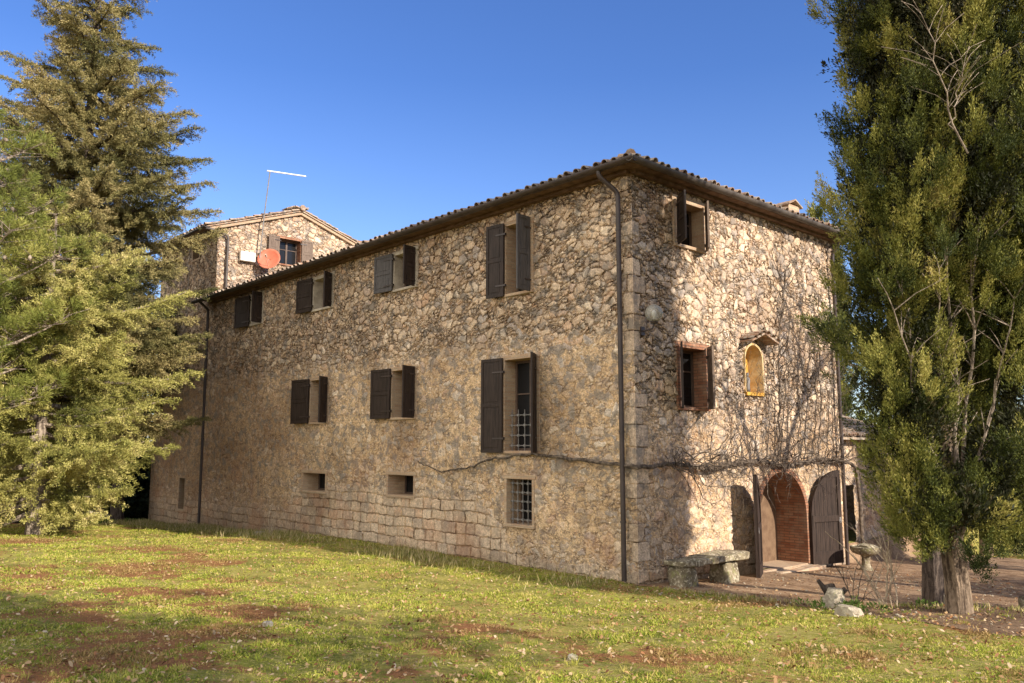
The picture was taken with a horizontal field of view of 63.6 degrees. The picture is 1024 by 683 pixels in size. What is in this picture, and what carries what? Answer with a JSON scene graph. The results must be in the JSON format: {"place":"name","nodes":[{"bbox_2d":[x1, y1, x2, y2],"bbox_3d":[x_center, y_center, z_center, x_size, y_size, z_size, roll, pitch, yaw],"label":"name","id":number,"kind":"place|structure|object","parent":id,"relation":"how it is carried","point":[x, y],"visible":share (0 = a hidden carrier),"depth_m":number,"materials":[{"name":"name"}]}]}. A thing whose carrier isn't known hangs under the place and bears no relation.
{"place":"outdoors","nodes":[
{"label":"outdoors","id":0,"kind":"place"},
{"bbox_2d":[0,521,1023,682],"bbox_3d":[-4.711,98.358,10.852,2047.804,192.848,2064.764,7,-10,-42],"label":"ground","id":1,"kind":"structure","parent":0,"point":[86,616],"depth_m":10.32,"materials":[{"name":"green plant"}]},
{"bbox_2d":[12,459,25,522],"bbox_3d":[-23.380,3.909,39.245,7.259,10.923,8.913,-1,-7,9],"label":"woodland tree","id":2,"kind":"object","parent":1,"relation":"on","point":[18,504],"depth_m":39.12,"materials":[{"name":"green plant"}]},
{"bbox_2d":[0,161,48,515],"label":"conifer tree","id":3,"kind":"object","parent":1,"relation":"on","point":[25,509],"visible":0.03,"depth_m":33.99,"materials":[{"name":"green plant"}]},
{"bbox_2d":[0,351,54,459],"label":"woodland tree","id":4,"kind":"object","parent":1,"relation":"on","point":[15,425],"visible":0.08,"depth_m":26.64,"materials":[{"name":"green plant"}]},
{"bbox_2d":[0,108,99,412],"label":"pine tree","id":5,"kind":"object","parent":1,"relation":"on","point":[10,174],"visible":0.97,"depth_m":21.78,"materials":[{"name":"green plant"}]},
{"bbox_2d":[0,200,203,537],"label":"conifer tree","id":6,"kind":"object","parent":1,"relation":"on","point":[91,457],"visible":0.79,"depth_m":23.45,"materials":[{"name":"green plant"}]},
{"bbox_2d":[0,0,229,529],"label":"conifer tree","id":7,"kind":"object","parent":1,"relation":"on","point":[117,161],"visible":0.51,"depth_m":28.49,"materials":[{"name":"green plant"}]},
{"bbox_2d":[75,294,158,512],"bbox_3d":[-19.227,2.616,38.034,7.704,12.242,7.175,2,-8,-16],"label":"woodland tree","id":8,"kind":"object","parent":1,"relation":"on","point":[81,468],"depth_m":37.37,"materials":[{"name":"green plant"}]},
{"bbox_2d":[88,517,152,522],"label":"weeds","id":9,"kind":"object","parent":1,"relation":"on","point":[131,519],"visible":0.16,"depth_m":34.95,"materials":[{"name":"green plant"}]},
{"bbox_2d":[80,374,163,514],"bbox_3d":[-17.983,2.844,37.102,7.256,10.851,5.838,7,-10,-42],"label":"woodland tree","id":10,"kind":"object","parent":1,"relation":"on","point":[103,509],"visible":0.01,"depth_m":36.35,"materials":[{"name":"green plant"}]},
{"bbox_2d":[110,291,180,519],"bbox_3d":[-17.810,2.417,35.915,6.558,11.339,9.132,7,-10,-42],"label":"woodland tree","id":11,"kind":"object","parent":1,"relation":"on","point":[117,513],"visible":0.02,"depth_m":35.28,"materials":[{"name":"green plant"}]},
{"bbox_2d":[145,205,361,524],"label":"tower house","id":12,"kind":"structure","parent":1,"relation":"on","point":[294,234],"depth_m":34.75,"materials":[{"name":"stone"}]},
{"bbox_2d":[239,251,255,262],"bbox_3d":[-10.947,-3.504,34.181,0.650,0.400,0.180,7,-10,-42],"label":"junction box","id":13,"kind":"object","parent":12,"relation":"attached to","point":[245,256],"visible":1,"depth_m":34.10,"materials":[{"name":"white plastic"}]},
{"bbox_2d":[257,249,279,270],"bbox_3d":[-10.192,-3.435,34.357,0.938,0.905,0.725,-6,-10,41],"label":"satellite dish","id":14,"kind":"object","parent":12,"relation":"attached to","point":[268,258],"visible":1,"depth_m":34.37,"materials":[{"name":"orange paint"}]},
{"bbox_2d":[258,170,305,257],"bbox_3d":[-9.854,-5.344,35.336,2.009,4.006,0.334,7,-10,-42],"label":"antenna mast","id":15,"kind":"object","parent":12,"relation":"attached to","point":[269,171],"visible":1,"depth_m":34.83,"materials":[{"name":"metal"}]},
{"bbox_2d":[279,240,296,264],"bbox_3d":[-9.824,-3.811,35.891,1.040,1.140,0.094,7,-10,-42],"label":"window","id":16,"kind":"structure","parent":12,"relation":"in","point":[288,250],"depth_m":35.96,"materials":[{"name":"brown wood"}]},
{"bbox_2d":[262,621,272,626],"bbox_3d":[-2.985,3.460,10.097,0.102,0.082,0.123,7,-10,-42],"label":"rock","id":17,"kind":"object","parent":1,"relation":"on","point":[269,623],"visible":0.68,"depth_m":10.06,"materials":[{"name":"grey stone"}]},
{"bbox_2d":[267,501,277,533],"bbox_3d":[-7.404,5.415,25.326,0.432,1.157,0.330,3,-8,-24],"label":"dry weed","id":18,"kind":"object","parent":1,"relation":"on","point":[269,522],"visible":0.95,"depth_m":25.30,"materials":[{"name":"brown plant"}]},
{"bbox_2d":[0,391,907,523],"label":"woodland","id":19,"kind":"object","parent":1,"relation":"on","point":[137,502],"visible":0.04,"depth_m":43.61,"materials":[{"name":"green plant"}]},
{"bbox_2d":[0,533,1023,682],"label":"fallen leaves","id":20,"kind":"object","parent":1,"relation":"on","point":[500,673],"visible":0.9,"depth_m":10.10,"materials":[{"name":"brown plant"}]},
{"bbox_2d":[191,148,853,584],"bbox_3d":[-1.585,1.651,27.841,10.006,11.335,23.056,7,-10,-42],"label":"farmhouse","id":21,"kind":"object","parent":1,"relation":"on","point":[353,386],"visible":0.9,"depth_m":20.19,"materials":[{"name":"stone"}]},
{"bbox_2d":[318,473,324,489],"bbox_3d":[-5.798,4.480,26.443,0.090,0.590,1.460,7,-10,-42],"label":"window","id":22,"kind":"structure","parent":21,"relation":"in","point":[321,482],"depth_m":26.84,"materials":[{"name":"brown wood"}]},
{"bbox_2d":[404,475,412,493],"bbox_3d":[-2.596,3.972,22.951,0.090,0.580,1.250,7,-10,-42],"label":"window","id":23,"kind":"structure","parent":21,"relation":"in","point":[408,479],"depth_m":23.26,"materials":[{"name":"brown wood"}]},
{"bbox_2d":[515,360,530,450],"bbox_3d":[0.479,1.499,19.516,0.094,2.180,1.130,7,-10,-42],"label":"window","id":24,"kind":"structure","parent":21,"relation":"in","point":[522,368],"depth_m":19.74,"materials":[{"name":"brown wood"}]},
{"bbox_2d":[520,479,531,522],"bbox_3d":[0.523,3.729,19.335,0.094,1.070,0.900,7,-10,-42],"label":"window","id":25,"kind":"structure","parent":21,"relation":"in","point":[524,487],"depth_m":19.52,"materials":[{"name":"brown wood"}]},
{"bbox_2d":[418,249,879,560],"bbox_3d":[3.797,1.915,22.350,10.134,8.234,8.108,7,-10,-42],"label":"wall vine","id":26,"kind":"object","parent":21,"relation":"attached to","point":[753,462],"depth_m":20.09,"materials":[{"name":"brown plant"}]},
{"bbox_2d":[640,304,662,335],"bbox_3d":[2.898,-0.450,17.042,0.372,0.625,0.452,7,-10,-42],"label":"wall lamp","id":27,"kind":"object","parent":21,"relation":"attached to","point":[653,321],"visible":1,"depth_m":17.08,"materials":[{"name":"grey glass"}]},
{"bbox_2d":[676,208,691,245],"bbox_3d":[3.773,-2.575,18.906,1.060,1.010,0.094,7,-10,-42],"label":"window","id":28,"kind":"structure","parent":21,"relation":"in","point":[688,241],"depth_m":19.18,"materials":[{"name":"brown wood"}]},
{"bbox_2d":[680,350,694,406],"bbox_3d":[3.743,0.834,18.446,0.980,1.330,0.094,7,-10,-42],"label":"window","id":29,"kind":"structure","parent":21,"relation":"in","point":[688,371],"depth_m":18.64,"materials":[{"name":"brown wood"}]},
{"bbox_2d":[746,372,749,391],"bbox_3d":[5.628,0.974,19.740,0.121,0.475,0.124,7,-10,-42],"label":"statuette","id":30,"kind":"object","parent":21,"relation":"in","point":[748,383],"visible":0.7,"depth_m":19.69,"materials":[{"name":"ceramic"}]},
{"bbox_2d":[752,474,762,577],"bbox_3d":[5.597,4.178,18.800,0.113,2.324,1.080,-3,-8,20],"label":"door leaf","id":31,"kind":"structure","parent":21,"relation":"in","point":[756,498],"depth_m":18.37,"materials":[{"name":"brown wood"}]},
{"bbox_2d":[809,470,843,564],"bbox_3d":[8.024,4.485,21.136,1.100,2.345,0.102,4,-8,-28],"label":"door leaf","id":32,"kind":"structure","parent":21,"relation":"in","point":[826,516],"depth_m":21.11,"materials":[{"name":"brown wood"}]},
{"bbox_2d":[85,518,1023,617],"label":"dry grass","id":33,"kind":"structure","parent":1,"relation":"on","point":[266,534],"depth_m":20.05,"materials":[{"name":"plant"}]},
{"bbox_2d":[567,653,577,660],"bbox_3d":[0.605,3.162,8.246,0.092,0.069,0.102,7,-10,-42],"label":"rock","id":34,"kind":"object","parent":1,"relation":"on","point":[572,655],"visible":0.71,"depth_m":8.22,"materials":[{"name":"beige stone"}]},
{"bbox_2d":[822,587,844,607],"bbox_3d":[5.019,4.056,12.912,0.226,0.390,0.266,7,-10,-42],"label":"rock","id":35,"kind":"object","parent":1,"relation":"on","point":[832,596],"visible":0.65,"depth_m":12.84,"materials":[{"name":"grey stone"}]},
{"bbox_2d":[804,193,868,422],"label":"cypress tree","id":36,"kind":"object","parent":1,"relation":"on","point":[818,214],"visible":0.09,"depth_m":43.19,"materials":[{"name":"green plant"}]},
{"bbox_2d":[834,604,863,617],"bbox_3d":[4.907,3.934,12.003,0.246,0.184,0.348,7,-10,-42],"label":"rock","id":37,"kind":"object","parent":1,"relation":"on","point":[845,610],"visible":0.7,"depth_m":11.92,"materials":[{"name":"grey stone"}]},
{"bbox_2d":[850,543,880,570],"bbox_3d":[8.858,5.426,20.686,0.740,0.727,0.740,7,-10,-42],"label":"stone pedestal","id":38,"kind":"object","parent":1,"relation":"on","point":[864,551],"visible":0.89,"depth_m":20.54,"materials":[{"name":"beige stone"}]},
{"bbox_2d":[842,415,895,541],"bbox_3d":[9.062,4.386,25.895,4.930,6.018,5.054,7,-10,-42],"label":"lean to","id":39,"kind":"object","parent":1,"relation":"on","point":[853,509],"visible":0.15,"depth_m":24.37,"materials":[{"name":"beige stone"}]},
{"bbox_2d":[794,0,1023,614],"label":"cypress tree","id":40,"kind":"object","parent":1,"relation":"on","point":[936,213],"visible":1,"depth_m":12.30,"materials":[{"name":"green plant"}]},
{"bbox_2d":[958,379,1023,555],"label":"cypress tree","id":41,"kind":"object","parent":1,"relation":"on","point":[969,528],"visible":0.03,"depth_m":27.43,"materials":[{"name":"green plant"}]},
{"bbox_2d":[1018,587,1023,607],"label":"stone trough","id":42,"kind":"object","parent":1,"relation":"on","point":[1021,601],"visible":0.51,"depth_m":14.25,"materials":[{"name":"grey stone"}]},
{"bbox_2d":[0,0,1023,503],"label":"sky","id":43,"kind":"structure","parent":0,"point":[394,115],"materials":[{"name":"blue"}]},
{"bbox_2d":[638,535,1023,610],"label":"terrace","id":44,"kind":"structure","parent":0,"point":[1011,570],"depth_m":18.01,"materials":[{"name":"brown stone"}]},
{"bbox_2d":[663,549,749,587],"bbox_3d":[4.013,4.782,16.966,2.342,0.849,0.671,7,-10,-42],"label":"stone bench","id":45,"kind":"object","parent":44,"relation":"on","point":[723,564],"visible":0.82,"depth_m":16.79,"materials":[{"name":"grey stone"}]},
{"bbox_2d":[637,570,1015,624],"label":"pebbles","id":46,"kind":"object","parent":44,"relation":"on","point":[900,616],"visible":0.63,"depth_m":15.74,"materials":[{"name":"beige stone"}]},
{"bbox_2d":[775,601,1023,635],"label":"bare soil","id":47,"kind":"structure","parent":0,"point":[1015,623],"depth_m":11.71,"materials":[{"name":"brown soil"}]},
{"bbox_2d":[817,579,847,594],"bbox_3d":[5.110,4.068,13.151,0.340,0.548,0.378,7,-10,-42],"label":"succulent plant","id":48,"kind":"object","parent":47,"relation":"on","point":[823,587],"visible":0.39,"depth_m":13.17,"materials":[{"name":"grey plant"}]},
{"bbox_2d":[795,596,880,612],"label":"weeds","id":49,"kind":"object","parent":47,"relation":"on","point":[850,602],"visible":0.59,"depth_m":12.68,"materials":[{"name":"green plant"}]},
{"bbox_2d":[833,555,879,601],"bbox_3d":[5.846,4.038,13.715,0.642,1.002,0.810,7,-10,-42],"label":"bare sapling","id":50,"kind":"object","parent":47,"relation":"on","point":[853,582],"visible":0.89,"depth_m":13.79,"materials":[{"name":"brown plant"}]},
{"bbox_2d":[825,480,904,606],"bbox_3d":[6.040,3.224,13.661,1.294,2.625,1.410,7,-10,-42],"label":"bare sapling","id":51,"kind":"object","parent":47,"relation":"on","point":[886,561],"visible":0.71,"depth_m":13.40,"materials":[{"name":"brown plant"}]},
{"bbox_2d":[851,595,983,613],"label":"weeds","id":52,"kind":"object","parent":47,"relation":"on","point":[917,602],"visible":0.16,"depth_m":12.72,"materials":[{"name":"green plant"}]}
]}

